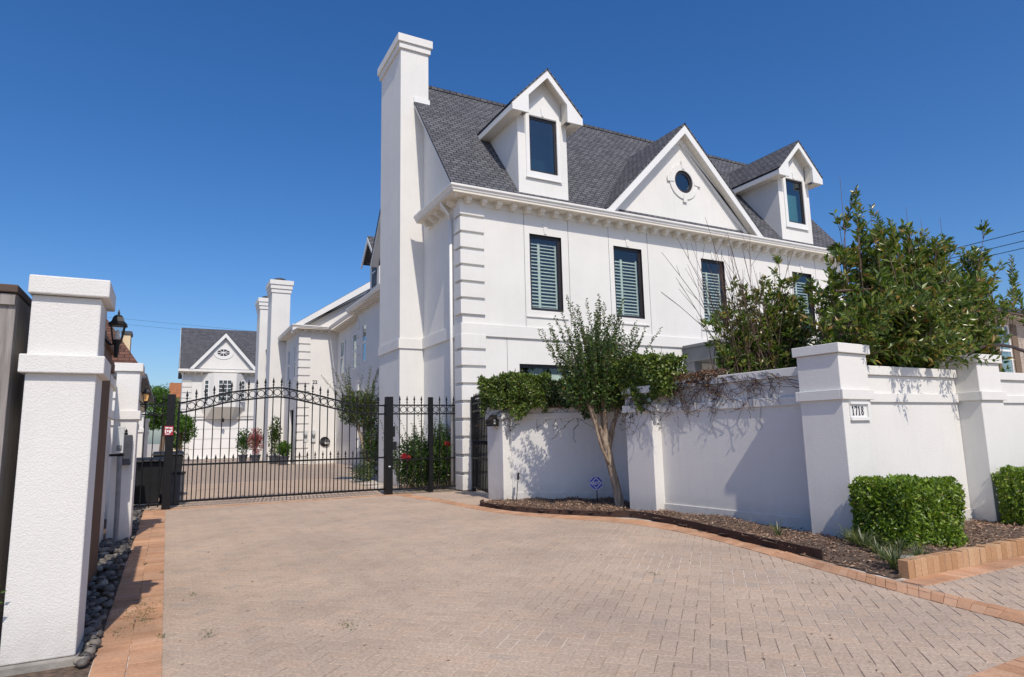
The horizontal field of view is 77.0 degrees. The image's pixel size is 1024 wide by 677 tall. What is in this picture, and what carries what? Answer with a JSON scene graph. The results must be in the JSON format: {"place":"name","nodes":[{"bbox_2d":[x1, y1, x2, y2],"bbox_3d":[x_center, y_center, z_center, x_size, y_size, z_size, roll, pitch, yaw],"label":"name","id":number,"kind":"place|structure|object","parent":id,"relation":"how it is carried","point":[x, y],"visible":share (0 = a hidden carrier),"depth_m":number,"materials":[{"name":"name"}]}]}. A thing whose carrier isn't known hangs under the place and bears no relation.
{"place":"outdoors","nodes":[
{"label":"outdoors","id":0,"kind":"place"},
{"bbox_2d":[0,512,142,676],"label":"verge","id":1,"kind":"structure","parent":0,"point":[74,671],"depth_m":3.65,"materials":[{"name":"soil"}]},
{"bbox_2d":[0,283,31,636],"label":"wood gate","id":2,"kind":"structure","parent":1,"relation":"on","point":[15,306],"depth_m":3.88,"materials":[{"name":"brown wood"}]},
{"bbox_2d":[0,274,115,676],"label":"gate pillar","id":3,"kind":"structure","parent":1,"relation":"on","point":[64,366],"depth_m":3.81,"materials":[{"name":"paint"}]},
{"bbox_2d":[104,310,127,357],"bbox_3d":[-2.712,-0.035,4.398,0.141,0.333,0.110,3,-10,-28],"label":"wall lantern","id":4,"kind":"object","parent":3,"relation":"attached to","point":[118,320],"depth_m":4.38,"materials":[{"name":"metal"}]},
{"bbox_2d":[87,334,114,589],"bbox_3d":[-3.458,1.026,5.292,0.080,2.160,2.400,3,-10,-28],"label":"wood fence","id":5,"kind":"object","parent":1,"relation":"on","point":[99,474],"visible":0.26,"depth_m":5.91,"materials":[{"name":"brown wood"}]},
{"bbox_2d":[99,375,115,543],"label":"side wall","id":6,"kind":"structure","parent":1,"relation":"on","point":[110,410],"depth_m":8.11,"materials":[{"name":"paint"}]},
{"bbox_2d":[73,510,142,667],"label":"river rocks","id":7,"kind":"object","parent":1,"relation":"on","point":[97,611],"visible":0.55,"depth_m":5.45,"materials":[{"name":"grey stone"}]},
{"bbox_2d":[109,426,124,542],"bbox_3d":[-4.949,1.838,8.011,0.160,1.470,0.141,3,-10,-28],"label":"keypad post","id":8,"kind":"object","parent":1,"relation":"on","point":[120,439],"visible":0.97,"depth_m":8.04,"materials":[{"name":"grey metal"}]},
{"bbox_2d":[105,363,144,539],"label":"gate pillar","id":9,"kind":"structure","parent":1,"relation":"on","point":[127,414],"depth_m":8.56,"materials":[{"name":"paint"}]},
{"bbox_2d":[121,429,132,464],"bbox_3d":[-5.082,1.428,8.491,0.120,0.470,0.115,3,-10,-28],"label":"mailbox","id":10,"kind":"object","parent":9,"relation":"attached to","point":[127,453],"visible":0.66,"depth_m":8.44,"materials":[{"name":"metal"}]},
{"bbox_2d":[139,387,150,409],"bbox_3d":[-5.125,0.825,8.982,0.151,0.333,0.110,3,-10,-28],"label":"wall lantern","id":11,"kind":"object","parent":9,"relation":"attached to","point":[146,393],"depth_m":8.96,"materials":[{"name":"metal"}]},
{"bbox_2d":[142,444,164,511],"bbox_3d":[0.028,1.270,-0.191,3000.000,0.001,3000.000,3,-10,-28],"label":"ground","id":12,"kind":"structure","parent":0,"point":[155,447],"depth_m":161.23,"materials":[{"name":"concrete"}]},
{"bbox_2d":[106,319,153,417],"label":"neighbour house","id":13,"kind":"structure","parent":12,"relation":"on","point":[125,355],"depth_m":21.92,"materials":[{"name":"brown"}]},
{"bbox_2d":[169,383,181,450],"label":"tile roof house","id":14,"kind":"structure","parent":12,"relation":"on","point":[174,388],"depth_m":63.84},
{"bbox_2d":[986,306,1023,372],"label":"brick house","id":15,"kind":"structure","parent":12,"relation":"on","point":[1016,339],"depth_m":27.45,"materials":[{"name":"brown"}]},
{"bbox_2d":[998,325,1014,372],"bbox_3d":[20.778,0.525,27.202,1.000,2.250,0.130,3,-10,-28],"label":"window","id":16,"kind":"structure","parent":15,"relation":"in","point":[1005,350],"depth_m":27.31,"materials":[{"name":"white paint"}]},
{"bbox_2d":[178,327,256,459],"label":"garage house","id":17,"kind":"structure","parent":0,"point":[209,359],"depth_m":50.08,"materials":[{"name":"paint"}]},
{"bbox_2d":[204,380,208,401],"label":"window","id":18,"kind":"structure","parent":17,"relation":"in","point":[206,384],"depth_m":49.31,"materials":[{"name":"white paint"}]},
{"bbox_2d":[188,419,252,458],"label":"garage door","id":19,"kind":"structure","parent":17,"relation":"in","point":[217,422],"depth_m":49.82,"materials":[{"name":"white paint"}]},
{"bbox_2d":[218,380,231,400],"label":"window","id":20,"kind":"structure","parent":17,"relation":"in","point":[227,383],"depth_m":49.49,"materials":[{"name":"white paint"}]},
{"bbox_2d":[240,381,244,401],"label":"window","id":21,"kind":"structure","parent":17,"relation":"in","point":[242,382],"depth_m":50.49,"materials":[{"name":"white paint"}]},
{"bbox_2d":[182,457,376,484],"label":"courtyard paving","id":22,"kind":"structure","parent":0,"point":[251,472],"depth_m":26.48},
{"bbox_2d":[146,385,180,450],"bbox_3d":[-21.007,5.097,38.295,2.312,4.771,2.611,3,-10,-28],"label":"background tree","id":23,"kind":"object","parent":22,"relation":"on","point":[159,400],"visible":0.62,"depth_m":38.04,"materials":[{"name":"green plant"}]},
{"bbox_2d":[173,409,198,450],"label":"background tree","id":24,"kind":"object","parent":22,"relation":"on","point":[189,425],"visible":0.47,"depth_m":43.97,"materials":[{"name":"green plant"}]},
{"bbox_2d":[234,428,249,461],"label":"potted shrub","id":25,"kind":"object","parent":22,"relation":"on","point":[242,442],"visible":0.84,"depth_m":39.75,"materials":[{"name":"green plant"}]},
{"bbox_2d":[247,427,262,460],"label":"flowering plant","id":26,"kind":"object","parent":22,"relation":"on","point":[259,439],"visible":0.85,"depth_m":38.35,"materials":[{"name":"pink plant"}]},
{"bbox_2d":[267,416,281,463],"bbox_3d":[-13.068,5.569,35.525,0.792,2.645,0.828,-4,-9,15],"label":"potted cypress","id":27,"kind":"object","parent":22,"relation":"on","point":[275,434],"visible":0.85,"depth_m":35.44,"materials":[{"name":"plant"}]},
{"bbox_2d":[276,440,291,464],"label":"potted shrub","id":28,"kind":"object","parent":22,"relation":"on","point":[283,446],"visible":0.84,"depth_m":33.62,"materials":[{"name":"green plant"}]},
{"bbox_2d":[252,278,369,465],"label":"town house","id":29,"kind":"structure","parent":0,"point":[310,350],"depth_m":34.66,"materials":[{"name":"paint"}]},
{"bbox_2d":[287,350,289,380],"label":"window","id":30,"kind":"structure","parent":29,"relation":"in","point":[289,350],"depth_m":37.26,"materials":[{"name":"white paint"}]},
{"bbox_2d":[293,346,295,377],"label":"window","id":31,"kind":"structure","parent":29,"relation":"in","point":[294,346],"depth_m":35.46,"materials":[{"name":"white paint"}]},
{"bbox_2d":[303,430,307,452],"bbox_3d":[-10.704,5.590,33.346,0.240,1.650,0.218,3,-10,-28],"label":"electric meter","id":32,"kind":"object","parent":29,"relation":"attached to","point":[306,437],"visible":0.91,"depth_m":33.43,"materials":[{"name":"metal"}]},
{"bbox_2d":[312,430,315,441],"bbox_3d":[-10.350,5.611,33.532,0.240,1.650,0.218,3,-10,-28],"label":"electric meter","id":33,"kind":"object","parent":29,"relation":"attached to","point":[313,435],"visible":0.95,"depth_m":33.64,"materials":[{"name":"metal"}]},
{"bbox_2d":[320,437,329,445],"bbox_3d":[-9.835,5.421,33.862,0.518,0.505,0.120,3,-10,-28],"label":"hose reel","id":34,"kind":"object","parent":29,"relation":"attached to","point":[323,443],"visible":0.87,"depth_m":33.81,"materials":[{"name":"black plastic"}]},
{"bbox_2d":[340,340,344,374],"bbox_3d":[-8.827,0.992,33.649,0.105,1.750,0.850,3,-10,-28],"label":"window","id":35,"kind":"structure","parent":29,"relation":"in","point":[341,357],"depth_m":33.74,"materials":[{"name":"white paint"}]},
{"bbox_2d":[352,333,357,369],"bbox_3d":[-7.611,0.623,31.381,0.105,1.750,0.850,3,-10,-28],"label":"window","id":36,"kind":"structure","parent":29,"relation":"in","point":[353,368],"depth_m":31.63,"materials":[{"name":"white paint"}]},
{"bbox_2d":[0,0,1023,443],"label":"sky","id":37,"kind":"structure","parent":0,"point":[188,157],"materials":[{"name":"blue"}]},
{"bbox_2d":[88,476,1023,676],"bbox_3d":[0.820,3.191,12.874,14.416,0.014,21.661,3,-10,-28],"label":"driveway paving","id":38,"kind":"structure","parent":0,"point":[302,560],"depth_m":4.86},
{"bbox_2d":[104,392,149,519],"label":"side wall","id":39,"kind":"structure","parent":38,"relation":"on","point":[140,438],"depth_m":18.41,"materials":[{"name":"paint"}]},
{"bbox_2d":[133,457,163,504],"bbox_3d":[-7.464,2.922,13.161,0.615,0.967,0.705,3,-10,-28],"label":"wheelie bin","id":40,"kind":"object","parent":38,"relation":"on","point":[146,482],"visible":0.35,"depth_m":12.92,"materials":[{"name":"black plastic"}]},
{"bbox_2d":[152,451,183,493],"bbox_3d":[-8.189,3.216,15.300,0.673,1.055,0.757,3,-10,-28],"label":"wheelie bin","id":41,"kind":"object","parent":38,"relation":"on","point":[179,459],"visible":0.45,"depth_m":15.11,"materials":[{"name":"black plastic"}]},
{"bbox_2d":[321,365,378,481],"bbox_3d":[-4.724,2.518,19.521,2.061,3.640,1.844,-3,-9,9],"label":"crape myrtle","id":42,"kind":"object","parent":38,"relation":"on","point":[368,395],"visible":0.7,"depth_m":19.45,"materials":[{"name":"green plant"}]},
{"bbox_2d":[345,236,379,469],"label":"town house","id":43,"kind":"structure","parent":38,"relation":"on","point":[367,311],"depth_m":28.32,"materials":[{"name":"paint"}]},
{"bbox_2d":[362,323,365,361],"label":"window","id":44,"kind":"structure","parent":43,"relation":"in","point":[363,325],"depth_m":29.17,"materials":[{"name":"blue glass"}]},
{"bbox_2d":[384,397,396,494],"bbox_3d":[-2.758,2.424,14.643,0.255,2.190,0.164,3,-10,-28],"label":"gate post","id":45,"kind":"object","parent":38,"relation":"on","point":[390,445],"visible":0.98,"depth_m":14.57,"materials":[{"name":"metal"}]},
{"bbox_2d":[173,378,384,503],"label":"driveway gate","id":46,"kind":"structure","parent":45,"relation":"attached to","point":[266,461],"depth_m":13.69,"materials":[{"name":"metal"}]},
{"bbox_2d":[380,407,452,489],"bbox_3d":[-2.113,2.675,15.820,2.341,1.992,1.701,3,-10,-28],"label":"rose bush","id":47,"kind":"object","parent":38,"relation":"on","point":[410,467],"visible":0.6,"depth_m":15.46,"materials":[{"name":"green plant"}]},
{"bbox_2d":[393,396,455,491],"bbox_3d":[-1.980,2.453,15.069,1.700,2.225,0.100,3,-10,-28],"label":"iron fence","id":48,"kind":"object","parent":38,"relation":"on","point":[430,413],"visible":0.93,"depth_m":15.04,"materials":[{"name":"black metal"}]},
{"bbox_2d":[88,493,1023,676],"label":"brick border","id":49,"kind":"object","parent":38,"relation":"on","point":[143,652],"visible":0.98,"depth_m":5.25,"materials":[{"name":"orange brick"}]},
{"bbox_2d":[161,394,175,509],"bbox_3d":[-6.622,2.175,12.422,0.145,2.190,0.145,3,-10,-28],"label":"gate post","id":50,"kind":"object","parent":49,"relation":"on","point":[168,455],"visible":0.99,"depth_m":12.35,"materials":[{"name":"metal"}]},
{"bbox_2d":[133,394,166,508],"bbox_3d":[-6.944,2.127,12.248,0.588,2.148,0.041,3,-10,-28],"label":"iron fence","id":51,"kind":"object","parent":50,"relation":"attached to","point":[150,468],"visible":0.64,"depth_m":12.28,"materials":[{"name":"black metal"}]},
{"bbox_2d":[164,426,172,434],"bbox_3d":[-6.608,1.774,12.396,0.155,0.175,0.018,3,-10,-28],"label":"warning sign","id":52,"kind":"object","parent":50,"relation":"attached to","point":[168,430],"visible":1,"depth_m":12.39,"materials":[{"name":"red paint"}]},
{"bbox_2d":[113,563,659,638],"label":"joint weeds","id":53,"kind":"object","parent":49,"relation":"on","point":[204,636],"visible":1,"depth_m":4.60,"materials":[{"name":"green plant"}]},
{"bbox_2d":[369,32,842,490],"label":"town house","id":54,"kind":"structure","parent":38,"relation":"on","point":[502,231],"depth_m":18.10,"materials":[{"name":"paint"}]},
{"bbox_2d":[529,234,561,311],"bbox_3d":[0.833,-1.693,16.988,0.980,2.030,0.150,3,-10,-28],"label":"window","id":55,"kind":"structure","parent":54,"relation":"in","point":[553,308],"depth_m":17.02,"materials":[{"name":"teal glass"}]},
{"bbox_2d":[520,364,573,380],"bbox_3d":[1.428,1.772,16.740,2.910,2.120,0.145,3,-10,-28],"label":"window","id":56,"kind":"structure","parent":54,"relation":"in","point":[554,376],"depth_m":16.54,"materials":[{"name":"black glass"}]},
{"bbox_2d":[613,246,642,318],"bbox_3d":[3.228,-1.556,18.250,1.000,2.030,0.150,3,-10,-28],"label":"window","id":57,"kind":"structure","parent":54,"relation":"in","point":[624,314],"depth_m":18.30,"materials":[{"name":"black glass"}]},
{"bbox_2d":[701,259,725,324],"bbox_3d":[6.113,-1.391,19.770,0.970,2.030,0.150,3,-10,-28],"label":"window","id":58,"kind":"structure","parent":54,"relation":"in","point":[706,261],"depth_m":19.85,"materials":[{"name":"black glass"}]},
{"bbox_2d":[792,272,814,331],"bbox_3d":[9.709,-1.185,21.665,0.970,2.030,0.150,3,-10,-28],"label":"window","id":59,"kind":"structure","parent":54,"relation":"in","point":[805,275],"depth_m":21.79,"materials":[{"name":"black glass"}]},
{"bbox_2d":[482,495,1023,578],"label":"soil base","id":60,"kind":"object","parent":38,"relation":"on","point":[858,568],"visible":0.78,"depth_m":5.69,"materials":[{"name":"brown soil"}]},
{"bbox_2d":[480,499,615,516],"bbox_3d":[0.351,2.843,10.757,0.456,0.088,3.180,6,-11,-41],"label":"bed edging","id":61,"kind":"object","parent":60,"relation":"on","point":[555,511],"visible":0.78,"depth_m":10.27,"materials":[{"name":"wood"}]},
{"bbox_2d":[616,510,823,560],"bbox_3d":[2.386,2.373,8.006,0.242,0.108,3.862,2,-9,-21],"label":"bed edging","id":62,"kind":"object","parent":60,"relation":"on","point":[797,549],"visible":0.8,"depth_m":7.53,"materials":[{"name":"metal"}]},
{"bbox_2d":[485,342,1023,538],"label":"boundary wall","id":63,"kind":"structure","parent":38,"relation":"on","point":[838,420],"depth_m":8.56,"materials":[{"name":"paint"}]},
{"bbox_2d":[471,393,487,492],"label":"garden gate","id":64,"kind":"structure","parent":63,"relation":"attached to","point":[479,457],"depth_m":14.42,"materials":[{"name":"metal"}]},
{"bbox_2d":[486,415,498,425],"bbox_3d":[-0.393,1.631,12.782,0.172,0.220,0.247,3,-10,-28],"label":"wall light","id":65,"kind":"object","parent":63,"relation":"attached to","point":[489,422],"visible":0.8,"depth_m":12.69,"materials":[{"name":"black plastic"}]},
{"bbox_2d":[476,407,519,434],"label":"trailing ivy","id":66,"kind":"object","parent":63,"relation":"attached to","point":[498,413],"visible":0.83,"depth_m":12.57,"materials":[{"name":"green plant"}]},
{"bbox_2d":[475,369,553,422],"bbox_3d":[0.071,1.127,12.682,1.860,1.086,0.910,-6,-10,30],"label":"ivy hedge","id":67,"kind":"object","parent":63,"relation":"attached to","point":[523,394],"visible":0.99,"depth_m":12.40,"materials":[{"name":"green plant"}]},
{"bbox_2d":[536,405,588,442],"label":"clinging vine","id":68,"kind":"object","parent":63,"relation":"attached to","point":[564,421],"visible":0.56,"depth_m":12.34,"materials":[{"name":"brown plant"}]},
{"bbox_2d":[540,378,624,419],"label":"ivy hedge","id":69,"kind":"object","parent":63,"relation":"attached to","point":[553,393],"visible":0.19,"depth_m":12.23,"materials":[{"name":"green plant"}]},
{"bbox_2d":[612,397,670,438],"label":"hanging vine","id":70,"kind":"object","parent":63,"relation":"hanging from","point":[646,405],"visible":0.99,"depth_m":10.21,"materials":[{"name":"brown plant"}]},
{"bbox_2d":[610,347,689,413],"bbox_3d":[2.173,0.700,10.515,0.859,1.099,1.909,3,-10,-28],"label":"ivy mound","id":71,"kind":"object","parent":63,"relation":"on","point":[634,370],"visible":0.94,"depth_m":10.10,"materials":[{"name":"green plant"}]},
{"bbox_2d":[668,365,728,396],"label":"dry ivy","id":72,"kind":"object","parent":63,"relation":"on","point":[684,376],"visible":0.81,"depth_m":9.47,"materials":[{"name":"brown plant"}]},
{"bbox_2d":[660,371,798,431],"bbox_3d":[2.919,0.925,9.119,0.148,0.802,2.871,4,-10,-31],"label":"dry vine","id":73,"kind":"object","parent":63,"relation":"attached to","point":[711,386],"visible":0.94,"depth_m":9.17,"materials":[{"name":"brown plant"}]},
{"bbox_2d":[806,264,1004,369],"bbox_3d":[5.511,-0.019,8.793,3.592,1.942,2.090,3,-10,-28],"label":"overhanging shrub","id":74,"kind":"object","parent":63,"relation":"on","point":[907,325],"visible":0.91,"depth_m":8.17,"materials":[{"name":"green plant"}]},
{"bbox_2d":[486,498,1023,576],"bbox_3d":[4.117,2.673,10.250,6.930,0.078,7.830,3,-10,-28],"label":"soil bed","id":75,"kind":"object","parent":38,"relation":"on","point":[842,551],"visible":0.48,"depth_m":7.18,"materials":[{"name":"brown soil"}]},
{"bbox_2d":[516,473,518,501],"bbox_3d":[0.103,2.808,12.178,0.042,0.534,0.110,-9,-12,43],"label":"path light","id":76,"kind":"object","parent":75,"relation":"on","point":[517,483],"visible":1,"depth_m":12.19,"materials":[{"name":"metal"}]},
{"bbox_2d":[589,476,602,503],"bbox_3d":[1.496,2.694,11.398,0.236,0.503,0.035,-3,-9,9],"label":"yard sign","id":77,"kind":"object","parent":75,"relation":"on","point":[596,483],"visible":0.99,"depth_m":11.40,"materials":[{"name":"blue paint"}]},
{"bbox_2d":[538,294,662,506],"bbox_3d":[1.358,1.043,11.156,2.156,3.808,1.604,3,-10,-28],"label":"crape myrtle","id":78,"kind":"object","parent":75,"relation":"on","point":[587,381],"visible":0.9,"depth_m":10.91,"materials":[{"name":"green plant"}]},
{"bbox_2d":[662,218,822,374],"bbox_3d":[3.995,0.272,10.799,3.144,4.619,1.856,3,-10,-28],"label":"twiggy shrub","id":79,"kind":"object","parent":75,"relation":"on","point":[768,343],"visible":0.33,"depth_m":10.59,"materials":[{"name":"green plant"}]},
{"bbox_2d":[768,520,790,535],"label":"grass tuft","id":80,"kind":"object","parent":75,"relation":"on","point":[777,530],"visible":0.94,"depth_m":7.52,"materials":[{"name":"green plant"}]},
{"bbox_2d":[831,520,878,542],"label":"grass tuft","id":81,"kind":"object","parent":75,"relation":"on","point":[847,536],"visible":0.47,"depth_m":6.76,"materials":[{"name":"green plant"}]},
{"bbox_2d":[838,526,882,547],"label":"grass tuft","id":82,"kind":"object","parent":75,"relation":"on","point":[862,539],"visible":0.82,"depth_m":6.45,"materials":[{"name":"green plant"}]},
{"bbox_2d":[859,537,892,552],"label":"grass tuft","id":83,"kind":"object","parent":75,"relation":"on","point":[873,548],"visible":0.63,"depth_m":6.21,"materials":[{"name":"green plant"}]},
{"bbox_2d":[870,546,890,560],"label":"grass tuft","id":84,"kind":"object","parent":75,"relation":"on","point":[883,550],"visible":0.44,"depth_m":5.92,"materials":[{"name":"green plant"}]},
{"bbox_2d":[872,542,915,568],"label":"grass tuft","id":85,"kind":"object","parent":75,"relation":"on","point":[891,558],"visible":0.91,"depth_m":5.61,"materials":[{"name":"green plant"}]},
{"bbox_2d":[876,537,918,551],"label":"grass tuft","id":86,"kind":"object","parent":75,"relation":"on","point":[898,543],"visible":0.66,"depth_m":6.22,"materials":[{"name":"green plant"}]},
{"bbox_2d":[848,473,968,547],"bbox_3d":[4.197,1.876,6.829,1.133,0.858,0.858,3,-10,-28],"label":"clipped hedge","id":87,"kind":"object","parent":75,"relation":"on","point":[904,507],"visible":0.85,"depth_m":6.58,"materials":[{"name":"green plant"}]},
{"bbox_2d":[896,542,934,555],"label":"grass tuft","id":88,"kind":"object","parent":75,"relation":"on","point":[917,550],"visible":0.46,"depth_m":5.79,"materials":[{"name":"green plant"}]},
{"bbox_2d":[990,464,1023,524],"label":"clipped hedge","id":89,"kind":"object","parent":75,"relation":"on","point":[1012,500],"visible":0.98,"depth_m":8.08,"materials":[{"name":"green plant"}]},
{"bbox_2d":[798,182,1023,371],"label":"shrub","id":90,"kind":"object","parent":38,"relation":"on","point":[882,267],"visible":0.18,"depth_m":10.36,"materials":[{"name":"green plant"}]},
{"bbox_2d":[897,536,1023,578],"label":"planter kerb","id":91,"kind":"structure","parent":38,"relation":"on","point":[938,562],"depth_m":5.72,"materials":[{"name":"beige brick"}]},
{"bbox_2d":[964,343,1023,354],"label":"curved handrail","id":92,"kind":"object","parent":38,"relation":"on","point":[1006,346],"visible":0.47,"depth_m":10.77,"materials":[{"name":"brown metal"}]},
{"bbox_2d":[849,231,1023,274],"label":"power line","id":93,"kind":"object","parent":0,"point":[990,239],"visible":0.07,"depth_m":26.99,"materials":[{"name":"black rubber"}]},
{"bbox_2d":[950,241,1022,258],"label":"power line","id":94,"kind":"object","parent":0,"point":[992,248],"visible":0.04,"depth_m":28.18,"materials":[{"name":"black rubber"}]}
]}

